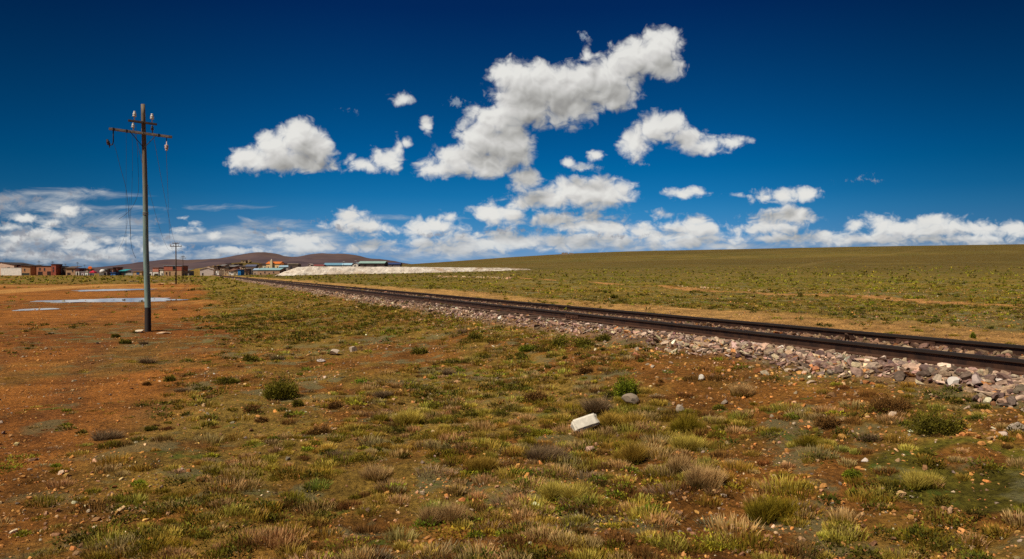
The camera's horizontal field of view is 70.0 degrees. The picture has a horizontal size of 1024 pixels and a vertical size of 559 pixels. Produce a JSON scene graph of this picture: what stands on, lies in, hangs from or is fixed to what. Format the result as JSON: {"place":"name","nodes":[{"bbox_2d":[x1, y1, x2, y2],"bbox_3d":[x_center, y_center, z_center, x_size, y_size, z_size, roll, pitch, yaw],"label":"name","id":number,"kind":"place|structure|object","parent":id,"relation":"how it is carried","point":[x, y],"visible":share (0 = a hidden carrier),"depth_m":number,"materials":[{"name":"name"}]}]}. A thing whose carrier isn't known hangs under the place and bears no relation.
{"place":"outdoors","nodes":[
{"label":"outdoors","id":0,"kind":"place"},
{"bbox_2d":[86,252,407,272],"bbox_3d":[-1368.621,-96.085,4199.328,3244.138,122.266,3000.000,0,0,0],"label":"mountain","id":1,"kind":"structure","parent":0,"point":[303,261],"depth_m":3808.01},
{"bbox_2d":[0,244,1023,558],"bbox_3d":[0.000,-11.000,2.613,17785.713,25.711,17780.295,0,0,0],"label":"ground","id":2,"kind":"structure","parent":0,"point":[1004,486],"depth_m":9.43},
{"bbox_2d":[1,268,21,274],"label":"boundary wall","id":3,"kind":"structure","parent":2,"relation":"on","point":[11,271],"depth_m":336.98,"materials":[{"name":"white paint"}]},
{"bbox_2d":[0,262,32,274],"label":"warehouse","id":4,"kind":"structure","parent":2,"relation":"on","point":[7,265],"depth_m":356.96,"materials":[{"name":"paint"}]},
{"bbox_2d":[20,265,35,274],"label":"house","id":5,"kind":"structure","parent":2,"relation":"on","point":[28,269],"depth_m":344.98,"materials":[{"name":"paint"}]},
{"bbox_2d":[12,308,59,310],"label":"puddle","id":6,"kind":"object","parent":2,"relation":"on","point":[36,309],"visible":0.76,"depth_m":35.19,"materials":[{"name":"grey liquid"}]},
{"bbox_2d":[36,266,50,274],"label":"brick building","id":7,"kind":"structure","parent":2,"relation":"on","point":[43,270],"depth_m":344.96,"materials":[{"name":"paint"}]},
{"bbox_2d":[51,264,61,274],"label":"brick tower","id":8,"kind":"structure","parent":2,"relation":"on","point":[55,269],"depth_m":344.43,"materials":[{"name":"brick"}]},
{"bbox_2d":[66,266,81,274],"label":"house","id":9,"kind":"structure","parent":2,"relation":"on","point":[70,270],"depth_m":344.98,"materials":[{"name":"paint"}]},
{"bbox_2d":[75,268,85,274],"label":"house","id":10,"kind":"structure","parent":2,"relation":"on","point":[80,270],"depth_m":340.86,"materials":[{"name":"paint"}]},
{"bbox_2d":[99,269,105,274],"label":"water tank","id":11,"kind":"object","parent":2,"relation":"on","point":[102,271],"visible":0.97,"depth_m":332.99,"materials":[{"name":"white plastic"}]},
{"bbox_2d":[71,289,143,291],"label":"puddle","id":12,"kind":"object","parent":2,"relation":"on","point":[107,290],"visible":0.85,"depth_m":73.15,"materials":[{"name":"grey liquid"}]},
{"bbox_2d":[89,428,126,440],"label":"dry shrub","id":13,"kind":"object","parent":2,"relation":"on","point":[96,436],"visible":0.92,"depth_m":7.70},
{"bbox_2d":[30,298,189,302],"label":"puddle","id":14,"kind":"object","parent":2,"relation":"on","point":[112,300],"visible":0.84,"depth_m":46.02,"materials":[{"name":"grey liquid"}]},
{"bbox_2d":[107,268,115,274],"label":"brick house","id":15,"kind":"structure","parent":2,"relation":"on","point":[111,269],"depth_m":354.98,"materials":[{"name":"brick"}]},
{"bbox_2d":[111,333,120,337],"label":"leafy shrub","id":16,"kind":"object","parent":2,"relation":"on","point":[115,335],"visible":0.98,"depth_m":19.84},
{"bbox_2d":[112,267,123,271],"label":"brick house","id":17,"kind":"structure","parent":2,"relation":"on","point":[117,269],"depth_m":358.03,"materials":[{"name":"brick"}]},
{"bbox_2d":[118,338,131,343],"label":"leafy shrub","id":18,"kind":"object","parent":2,"relation":"on","point":[122,341],"visible":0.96,"depth_m":18.04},
{"bbox_2d":[120,269,131,274],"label":"shed","id":19,"kind":"structure","parent":2,"relation":"on","point":[124,271],"depth_m":345.55,"materials":[{"name":"paint"}]},
{"bbox_2d":[133,271,143,275],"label":"house","id":20,"kind":"structure","parent":2,"relation":"on","point":[137,273],"depth_m":299.99,"materials":[{"name":"paint"}]},
{"bbox_2d":[106,104,171,331],"bbox_3d":[-10.895,-1.607,21.416,1.734,7.074,0.327,0,1,-23],"label":"utility pole","id":21,"kind":"object","parent":2,"relation":"on","point":[146,267],"visible":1,"depth_m":21.42,"materials":[{"name":"paint"}]},
{"bbox_2d":[114,145,135,257],"bbox_3d":[-11.375,-2.305,21.481,0.634,3.363,0.010,0,0,0],"label":"broken wire","id":22,"kind":"object","parent":21,"relation":"attached to","point":[127,199],"visible":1,"depth_m":21.48,"materials":[{"name":"metal"}]},
{"bbox_2d":[119,134,138,218],"bbox_3d":[-11.258,-3.172,21.474,0.587,2.784,0.009,0,0,0],"label":"broken wire","id":23,"kind":"object","parent":21,"relation":"attached to","point":[138,179],"visible":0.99,"depth_m":21.47,"materials":[{"name":"metal"}]},
{"bbox_2d":[130,143,132,231],"bbox_3d":[-11.179,-2.803,21.477,0.079,3.058,0.007,0,0,0],"label":"broken wire","id":24,"kind":"object","parent":21,"relation":"hanging from","point":[131,195],"visible":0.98,"depth_m":21.47,"materials":[{"name":"metal"}]},
{"bbox_2d":[154,140,180,250],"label":"wire","id":25,"kind":"object","parent":21,"relation":"attached to","point":[163,190],"visible":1,"depth_m":31.06,"materials":[{"name":"metal"}]},
{"bbox_2d":[136,340,148,344],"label":"dry shrub","id":26,"kind":"object","parent":2,"relation":"on","point":[143,343],"visible":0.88,"depth_m":17.75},
{"bbox_2d":[135,357,158,363],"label":"dry shrub","id":27,"kind":"object","parent":2,"relation":"on","point":[146,360],"visible":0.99,"depth_m":14.02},
{"bbox_2d":[142,381,151,385],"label":"leafy shrub","id":28,"kind":"object","parent":2,"relation":"on","point":[147,383],"visible":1,"depth_m":11.22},
{"bbox_2d":[143,425,158,430],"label":"leafy shrub","id":29,"kind":"object","parent":2,"relation":"on","point":[150,428],"visible":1,"depth_m":8.11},
{"bbox_2d":[152,267,163,275],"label":"house","id":30,"kind":"structure","parent":2,"relation":"on","point":[156,270],"depth_m":299.98,"materials":[{"name":"paint"}]},
{"bbox_2d":[161,374,175,381],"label":"leafy shrub","id":31,"kind":"object","parent":2,"relation":"on","point":[170,378],"visible":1,"depth_m":11.57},
{"bbox_2d":[163,265,187,275],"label":"brick house","id":32,"kind":"structure","parent":2,"relation":"on","point":[169,270],"depth_m":284.98,"materials":[{"name":"brick"}]},
{"bbox_2d":[170,242,181,283],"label":"utility pole","id":33,"kind":"object","parent":2,"relation":"on","point":[175,243],"visible":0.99,"depth_m":112.91,"materials":[{"name":"brown wood"}]},
{"bbox_2d":[171,387,189,391],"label":"dry shrub","id":34,"kind":"object","parent":2,"relation":"on","point":[185,389],"visible":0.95,"depth_m":10.73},
{"bbox_2d":[188,269,193,275],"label":"house","id":35,"kind":"structure","parent":2,"relation":"on","point":[190,272],"depth_m":322.45,"materials":[{"name":"paint"}]},
{"bbox_2d":[199,267,215,275],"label":"warehouse","id":36,"kind":"structure","parent":2,"relation":"on","point":[207,271],"depth_m":400.06,"materials":[{"name":"paint"}]},
{"bbox_2d":[216,270,223,274],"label":"house","id":37,"kind":"structure","parent":2,"relation":"on","point":[219,272],"depth_m":391.17,"materials":[{"name":"paint"}]},
{"bbox_2d":[214,375,239,384],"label":"leafy shrub","id":38,"kind":"object","parent":2,"relation":"on","point":[229,381],"visible":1,"depth_m":11.36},
{"bbox_2d":[228,269,236,274],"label":"house","id":39,"kind":"structure","parent":2,"relation":"on","point":[231,271],"depth_m":384.98,"materials":[{"name":"paint"}]},
{"bbox_2d":[230,265,239,270],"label":"house","id":40,"kind":"structure","parent":2,"relation":"on","point":[233,267],"depth_m":438.88,"materials":[{"name":"paint"}]},
{"bbox_2d":[241,353,257,361],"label":"leafy shrub","id":41,"kind":"object","parent":2,"relation":"on","point":[248,357],"visible":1,"depth_m":14.00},
{"bbox_2d":[243,403,260,412],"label":"leafy shrub","id":42,"kind":"object","parent":2,"relation":"on","point":[256,408],"visible":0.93,"depth_m":9.07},
{"bbox_2d":[245,265,258,268],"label":"long shed","id":43,"kind":"structure","parent":2,"relation":"on","point":[251,266],"depth_m":429.95,"materials":[{"name":"paint"}]},
{"bbox_2d":[253,268,259,274],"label":"shed","id":44,"kind":"structure","parent":2,"relation":"on","point":[255,271],"depth_m":375.99,"materials":[{"name":"paint"}]},
{"bbox_2d":[254,416,268,422],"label":"leafy shrub","id":45,"kind":"object","parent":2,"relation":"on","point":[264,419],"visible":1,"depth_m":8.59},
{"bbox_2d":[258,268,284,274],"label":"long shed","id":46,"kind":"structure","parent":2,"relation":"on","point":[263,271],"depth_m":371.99,"materials":[{"name":"paint"}]},
{"bbox_2d":[266,259,286,267],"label":"church","id":47,"kind":"structure","parent":2,"relation":"on","point":[271,264],"depth_m":399.95,"materials":[{"name":"paint"}]},
{"bbox_2d":[270,354,286,360],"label":"dry shrub","id":48,"kind":"object","parent":2,"relation":"on","point":[279,358],"visible":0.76,"depth_m":14.29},
{"bbox_2d":[260,371,300,398],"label":"leafy shrub","id":49,"kind":"object","parent":2,"relation":"on","point":[281,389],"visible":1,"depth_m":9.91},
{"bbox_2d":[279,265,287,270],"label":"long shed","id":50,"kind":"structure","parent":2,"relation":"on","point":[284,266],"depth_m":379.97,"materials":[{"name":"paint"}]},
{"bbox_2d":[282,410,294,417],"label":"leafy shrub","id":51,"kind":"object","parent":2,"relation":"on","point":[285,414],"visible":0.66,"depth_m":8.74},
{"bbox_2d":[288,264,300,269],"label":"building","id":52,"kind":"structure","parent":2,"relation":"on","point":[291,266],"depth_m":349.96,"materials":[{"name":"paint"}]},
{"bbox_2d":[292,398,304,406],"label":"leafy shrub","id":53,"kind":"object","parent":2,"relation":"on","point":[296,402],"visible":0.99,"depth_m":9.13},
{"bbox_2d":[305,424,331,435],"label":"leafy shrub","id":54,"kind":"object","parent":2,"relation":"on","point":[324,428],"visible":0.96,"depth_m":7.74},
{"bbox_2d":[324,263,342,266],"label":"long shed","id":55,"kind":"structure","parent":2,"relation":"on","point":[334,264],"depth_m":385.67,"materials":[{"name":"paint"}]},
{"bbox_2d":[329,349,339,353],"bbox_3d":[-3.538,1.435,14.482,0.228,0.114,0.158,0,1,23],"label":"stone","id":56,"kind":"object","parent":2,"relation":"on","point":[334,351],"visible":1,"depth_m":14.43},
{"bbox_2d":[326,399,343,409],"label":"leafy shrub","id":57,"kind":"object","parent":2,"relation":"on","point":[336,405],"visible":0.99,"depth_m":9.06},
{"bbox_2d":[326,449,352,457],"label":"dry shrub","id":58,"kind":"object","parent":2,"relation":"on","point":[350,454],"visible":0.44,"depth_m":6.86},
{"bbox_2d":[342,263,352,266],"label":"long shed","id":59,"kind":"structure","parent":2,"relation":"on","point":[346,264],"depth_m":380.27,"materials":[{"name":"paint"}]},
{"bbox_2d":[349,346,356,351],"bbox_3d":[-3.250,1.433,14.968,0.150,0.132,0.095,0,1,-34],"label":"stone","id":60,"kind":"object","parent":2,"relation":"on","point":[353,348],"visible":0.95,"depth_m":14.93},
{"bbox_2d":[359,261,387,266],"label":"hall","id":61,"kind":"structure","parent":2,"relation":"on","point":[373,263],"depth_m":374.96,"materials":[{"name":"paint"}]},
{"bbox_2d":[357,460,394,481],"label":"grass tussock","id":62,"kind":"object","parent":2,"relation":"on","point":[375,474],"depth_m":6.08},
{"bbox_2d":[365,412,389,421],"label":"grass tussock","id":63,"kind":"object","parent":2,"relation":"on","point":[383,417],"depth_m":8.38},
{"bbox_2d":[369,390,393,397],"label":"dry shrub","id":64,"kind":"object","parent":2,"relation":"on","point":[382,394],"visible":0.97,"depth_m":9.61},
{"bbox_2d":[388,263,401,266],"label":"long shed","id":65,"kind":"structure","parent":2,"relation":"on","point":[394,264],"depth_m":399.95,"materials":[{"name":"paint"}]},
{"bbox_2d":[275,266,530,275],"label":"spoil bank","id":66,"kind":"structure","parent":2,"relation":"on","point":[316,270],"depth_m":274.73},
{"bbox_2d":[389,407,425,426],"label":"grass tussock","id":67,"kind":"object","parent":2,"relation":"on","point":[409,417],"depth_m":8.22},
{"bbox_2d":[410,345,429,354],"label":"leafy shrub","id":68,"kind":"object","parent":2,"relation":"on","point":[416,350],"visible":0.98,"depth_m":14.22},
{"bbox_2d":[427,427,456,440],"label":"grass tussock","id":69,"kind":"object","parent":2,"relation":"on","point":[442,431],"depth_m":7.26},
{"bbox_2d":[414,499,473,526],"bbox_3d":[-0.462,1.593,5.043,0.458,0.157,0.354,0,0,0],"label":"grass tussock","id":70,"kind":"object","parent":2,"relation":"on","point":[443,514],"depth_m":4.99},
{"bbox_2d":[440,368,456,374],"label":"dry shrub","id":71,"kind":"object","parent":2,"relation":"on","point":[447,372],"visible":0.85,"depth_m":11.64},
{"bbox_2d":[456,327,466,333],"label":"dry shrub","id":72,"kind":"object","parent":2,"relation":"on","point":[459,330],"visible":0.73,"depth_m":16.72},
{"bbox_2d":[464,329,482,339],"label":"leafy shrub","id":73,"kind":"object","parent":2,"relation":"on","point":[474,336],"visible":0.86,"depth_m":15.34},
{"bbox_2d":[464,455,502,472],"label":"grass tussock","id":74,"kind":"object","parent":2,"relation":"on","point":[485,463],"depth_m":6.14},
{"bbox_2d":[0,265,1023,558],"bbox_3d":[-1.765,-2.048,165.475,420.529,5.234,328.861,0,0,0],"label":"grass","id":75,"kind":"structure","parent":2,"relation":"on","point":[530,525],"depth_m":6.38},
{"bbox_2d":[507,422,527,432],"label":"grass tussock","id":76,"kind":"object","parent":2,"relation":"on","point":[515,427],"depth_m":7.35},
{"bbox_2d":[518,344,533,351],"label":"leafy shrub","id":77,"kind":"object","parent":2,"relation":"on","point":[525,348],"visible":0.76,"depth_m":12.50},
{"bbox_2d":[520,436,537,446],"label":"grass tussock","id":78,"kind":"object","parent":2,"relation":"on","point":[529,440],"depth_m":6.92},
{"bbox_2d":[524,387,547,402],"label":"leafy shrub","id":79,"kind":"object","parent":2,"relation":"on","point":[533,395],"visible":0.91,"depth_m":9.07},
{"bbox_2d":[518,440,573,462],"bbox_3d":[0.288,1.499,6.405,0.575,0.176,0.480,0,0,0],"label":"grass tussock","id":80,"kind":"object","parent":2,"relation":"on","point":[535,454],"depth_m":6.36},
{"bbox_2d":[550,336,569,345],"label":"leafy shrub","id":81,"kind":"object","parent":2,"relation":"on","point":[558,341],"visible":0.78,"depth_m":12.69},
{"bbox_2d":[536,477,592,502],"bbox_3d":[0.378,1.557,5.451,0.474,0.167,0.341,0,0,0],"label":"grass tussock","id":82,"kind":"object","parent":2,"relation":"on","point":[549,492],"depth_m":5.41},
{"bbox_2d":[570,336,594,346],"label":"leafy shrub","id":83,"kind":"object","parent":2,"relation":"on","point":[579,342],"visible":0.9,"depth_m":12.34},
{"bbox_2d":[570,413,599,432],"bbox_3d":[0.732,1.452,7.331,0.272,0.133,0.171,-17,-30,-13],"label":"white block","id":84,"kind":"object","parent":2,"relation":"on","point":[588,422],"depth_m":7.26,"materials":[{"name":"stone"}]},
{"bbox_2d":[578,364,593,373],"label":"leafy shrub","id":85,"kind":"object","parent":2,"relation":"on","point":[586,368],"visible":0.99,"depth_m":10.01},
{"bbox_2d":[576,393,614,413],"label":"grass tussock","id":86,"kind":"object","parent":2,"relation":"on","point":[594,407],"depth_m":7.83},
{"bbox_2d":[593,333,612,341],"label":"leafy shrub","id":87,"kind":"object","parent":2,"relation":"on","point":[605,337],"visible":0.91,"depth_m":12.94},
{"bbox_2d":[601,388,616,398],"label":"leafy shrub","id":88,"kind":"object","parent":2,"relation":"on","point":[609,393],"visible":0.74,"depth_m":8.53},
{"bbox_2d":[215,275,1023,374],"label":"railway track","id":89,"kind":"structure","parent":2,"relation":"on","point":[1015,366],"depth_m":11.92,"materials":[{"name":"metal"}]},
{"bbox_2d":[596,410,649,427],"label":"grass tussock","id":90,"kind":"object","parent":2,"relation":"on","point":[607,419],"depth_m":7.30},
{"bbox_2d":[609,368,642,396],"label":"leafy shrub","id":91,"kind":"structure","parent":2,"relation":"on","point":[623,387],"depth_m":8.45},
{"bbox_2d":[622,393,638,404],"bbox_3d":[1.289,1.308,7.969,0.182,0.133,0.097,0,1,36],"label":"stone","id":92,"kind":"object","parent":2,"relation":"on","point":[627,398],"visible":0.91,"depth_m":7.93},
{"bbox_2d":[622,456,639,464],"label":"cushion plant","id":93,"kind":"object","parent":2,"relation":"on","point":[634,463],"visible":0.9,"depth_m":6.10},
{"bbox_2d":[610,434,652,464],"bbox_3d":[1.010,1.427,6.162,0.381,0.244,0.382,0,0,0],"label":"grass tussock","id":94,"kind":"object","parent":2,"relation":"on","point":[636,453],"depth_m":6.13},
{"bbox_2d":[676,404,683,411],"bbox_3d":[1.752,1.351,7.608,0.080,0.101,0.082,0,1,-34],"label":"stone","id":95,"kind":"object","parent":2,"relation":"on","point":[679,407],"visible":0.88,"depth_m":7.58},
{"bbox_2d":[664,450,698,472],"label":"grass tussock","id":96,"kind":"object","parent":2,"relation":"on","point":[677,462],"depth_m":5.79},
{"bbox_2d":[666,410,709,432],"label":"grass tussock","id":97,"kind":"object","parent":2,"relation":"on","point":[682,423],"depth_m":6.95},
{"bbox_2d":[665,429,712,451],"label":"grass tussock","id":98,"kind":"object","parent":2,"relation":"on","point":[692,443],"depth_m":6.35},
{"bbox_2d":[679,460,728,489],"bbox_3d":[1.414,1.430,5.419,0.439,0.200,0.414,0,0,0],"label":"grass tussock","id":99,"kind":"object","parent":2,"relation":"on","point":[700,477],"depth_m":5.35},
{"bbox_2d":[712,404,727,409],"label":"leafy shrub","id":100,"kind":"object","parent":2,"relation":"on","point":[716,407],"visible":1,"depth_m":7.53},
{"bbox_2d":[719,417,739,423],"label":"leafy shrub","id":101,"kind":"object","parent":2,"relation":"on","point":[728,420],"visible":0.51,"depth_m":7.07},
{"bbox_2d":[727,383,757,396],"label":"grass tussock","id":102,"kind":"object","parent":2,"relation":"on","point":[741,390],"depth_m":7.85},
{"bbox_2d":[753,368,761,372],"bbox_3d":[2.946,1.096,8.765,0.082,0.076,0.073,0,1,-32],"label":"stone","id":103,"kind":"object","parent":2,"relation":"on","point":[757,370],"visible":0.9,"depth_m":8.75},
{"bbox_2d":[740,492,804,524],"bbox_3d":[1.705,1.486,4.830,0.461,0.196,0.412,0,0,0],"label":"grass tussock","id":104,"kind":"object","parent":2,"relation":"on","point":[758,510],"depth_m":4.77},
{"bbox_2d":[780,412,799,419],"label":"leafy shrub","id":105,"kind":"object","parent":2,"relation":"on","point":[789,416],"visible":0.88,"depth_m":6.91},
{"bbox_2d":[792,433,836,446],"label":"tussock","id":106,"kind":"object","parent":2,"relation":"on","point":[808,439],"visible":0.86,"depth_m":6.02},
{"bbox_2d":[812,412,842,429],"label":"leafy shrub","id":107,"kind":"object","parent":2,"relation":"on","point":[831,421],"visible":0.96,"depth_m":6.48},
{"bbox_2d":[841,467,863,477],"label":"cushion plant","id":108,"kind":"object","parent":2,"relation":"on","point":[848,473],"visible":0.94,"depth_m":5.19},
{"bbox_2d":[856,431,885,441],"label":"dry shrub","id":109,"kind":"object","parent":2,"relation":"on","point":[868,438],"visible":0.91,"depth_m":5.99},
{"bbox_2d":[864,390,915,414],"bbox_3d":[3.429,1.103,6.639,0.458,0.208,0.357,0,0,0],"label":"leafy shrub","id":110,"kind":"object","parent":2,"relation":"on","point":[898,405],"visible":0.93,"depth_m":6.58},
{"bbox_2d":[899,468,946,489],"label":"grass tussock","id":111,"kind":"object","parent":2,"relation":"on","point":[913,477],"depth_m":4.89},
{"bbox_2d":[902,405,971,435],"bbox_3d":[3.407,1.124,5.881,0.468,0.230,0.398,0,0,0],"label":"leafy shrub","id":112,"kind":"object","parent":2,"relation":"on","point":[931,421],"visible":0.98,"depth_m":5.79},
{"bbox_2d":[947,377,959,385],"bbox_3d":[4.394,1.017,7.266,0.119,0.097,0.081,0,0,3],"label":"stone","id":113,"kind":"object","parent":2,"relation":"on","point":[951,380],"visible":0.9,"depth_m":7.25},
{"bbox_2d":[970,332,977,338],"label":"weed","id":114,"kind":"object","parent":2,"relation":"on","point":[973,335],"visible":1,"depth_m":12.30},
{"bbox_2d":[972,374,982,385],"bbox_3d":[4.503,0.977,7.055,0.104,0.121,0.139,0,1,44],"label":"stone","id":115,"kind":"object","parent":2,"relation":"on","point":[976,379],"visible":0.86,"depth_m":7.03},
{"bbox_2d":[970,403,991,408],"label":"leafy shrub","id":116,"kind":"object","parent":2,"relation":"on","point":[983,406],"visible":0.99,"depth_m":6.39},
{"bbox_2d":[1007,422,1023,430],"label":"stone","id":117,"kind":"object","parent":2,"relation":"on","point":[1014,425],"visible":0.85,"depth_m":5.64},
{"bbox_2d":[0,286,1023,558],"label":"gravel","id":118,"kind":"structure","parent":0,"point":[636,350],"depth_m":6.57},
{"bbox_2d":[0,0,1023,267],"label":"sky","id":119,"kind":"structure","parent":0,"point":[404,131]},
{"bbox_2d":[433,275,792,293],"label":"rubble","id":120,"kind":"object","parent":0,"point":[512,277],"visible":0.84,"depth_m":116.93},
{"bbox_2d":[232,278,1023,410],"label":"ballast gravel","id":121,"kind":"structure","parent":0,"point":[1003,387],"depth_m":9.54,"materials":[{"name":"gravel"}]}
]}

